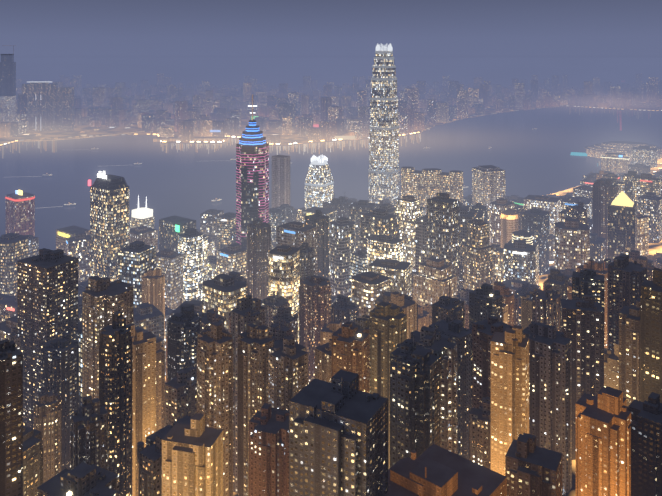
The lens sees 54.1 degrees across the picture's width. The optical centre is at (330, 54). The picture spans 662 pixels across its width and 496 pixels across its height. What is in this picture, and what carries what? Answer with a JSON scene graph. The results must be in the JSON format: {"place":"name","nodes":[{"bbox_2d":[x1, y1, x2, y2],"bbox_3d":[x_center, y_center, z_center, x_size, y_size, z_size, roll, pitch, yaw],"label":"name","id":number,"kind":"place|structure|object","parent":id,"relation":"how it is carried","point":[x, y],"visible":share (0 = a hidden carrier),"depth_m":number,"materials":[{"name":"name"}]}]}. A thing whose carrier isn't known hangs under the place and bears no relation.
{"place":"outdoors","nodes":[
{"label":"outdoors","id":0,"kind":"place"},
{"bbox_2d":[0,57,661,249],"bbox_3d":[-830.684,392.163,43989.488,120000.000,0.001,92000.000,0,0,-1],"label":"sea","id":1,"kind":"structure","parent":0,"point":[190,183],"depth_m":2416.35,"materials":[{"name":"liquid"}]},
{"bbox_2d":[27,128,536,251],"bbox_3d":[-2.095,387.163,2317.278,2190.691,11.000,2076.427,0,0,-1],"label":"boats","id":2,"kind":"object","parent":1,"relation":"on","point":[215,200],"visible":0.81,"depth_m":2077.50,"materials":[{"name":"white"}]},
{"bbox_2d":[0,107,650,165],"bbox_3d":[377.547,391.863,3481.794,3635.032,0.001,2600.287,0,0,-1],"label":"light reflections","id":3,"kind":"object","parent":1,"relation":"on","point":[178,146],"visible":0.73,"depth_m":2785.22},
{"bbox_2d":[0,73,661,142],"bbox_3d":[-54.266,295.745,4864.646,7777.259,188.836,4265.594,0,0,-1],"label":"distant city buildings","id":4,"kind":"structure","parent":0,"point":[331,109],"depth_m":4123.53,"materials":[{"name":"grey"}]},
{"bbox_2d":[0,61,661,145],"bbox_3d":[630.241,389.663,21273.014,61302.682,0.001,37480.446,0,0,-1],"label":"distant land","id":5,"kind":"structure","parent":0,"point":[294,82],"depth_m":10442.85,"materials":[{"name":"grey"}]},
{"bbox_2d":[0,45,624,141],"bbox_3d":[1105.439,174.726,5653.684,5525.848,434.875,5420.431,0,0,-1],"label":"kowloon landmarks","id":6,"kind":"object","parent":5,"relation":"on","point":[50,107],"visible":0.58,"depth_m":3277.17,"materials":[{"name":"grey"}]},
{"bbox_2d":[0,106,661,194],"bbox_3d":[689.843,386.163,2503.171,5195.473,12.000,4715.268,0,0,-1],"label":"waterfront lights","id":7,"kind":"object","parent":5,"relation":"on","point":[238,137],"visible":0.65,"depth_m":3027.20},
{"bbox_2d":[0,0,661,56],"label":"sky","id":8,"kind":"structure","parent":0,"point":[35,28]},
{"bbox_2d":[16,63,661,77],"bbox_3d":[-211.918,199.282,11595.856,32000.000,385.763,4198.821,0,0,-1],"label":"distant hills","id":9,"kind":"structure","parent":0,"point":[631,71],"depth_m":12493.70,"materials":[{"name":"grey"}]},
{"bbox_2d":[165,158,661,495],"bbox_3d":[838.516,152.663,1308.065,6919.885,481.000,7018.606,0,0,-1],"label":"road","id":10,"kind":"structure","parent":0,"point":[654,248],"depth_m":1014.72,"materials":[{"name":"asphalt"}]},
{"bbox_2d":[0,169,661,495],"bbox_3d":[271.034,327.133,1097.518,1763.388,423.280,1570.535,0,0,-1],"label":"skyscrapers","id":11,"kind":"structure","parent":10,"relation":"on","point":[434,264],"depth_m":497.44,"materials":[{"name":"grey concrete"}]},
{"bbox_2d":[0,248,661,495],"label":"apartment towers","id":12,"kind":"structure","parent":10,"relation":"on","point":[338,435],"depth_m":388.98,"materials":[{"name":"concrete"}]},
{"bbox_2d":[5,43,656,287],"bbox_3d":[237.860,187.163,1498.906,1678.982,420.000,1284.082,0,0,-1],"label":"skyscrapers","id":13,"kind":"structure","parent":10,"relation":"on","point":[108,232],"depth_m":1137.41,"materials":[{"name":"grey glass"}]},
{"bbox_2d":[570,141,661,160],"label":"convention center","id":14,"kind":"structure","parent":10,"relation":"on","point":[600,150],"depth_m":2440.54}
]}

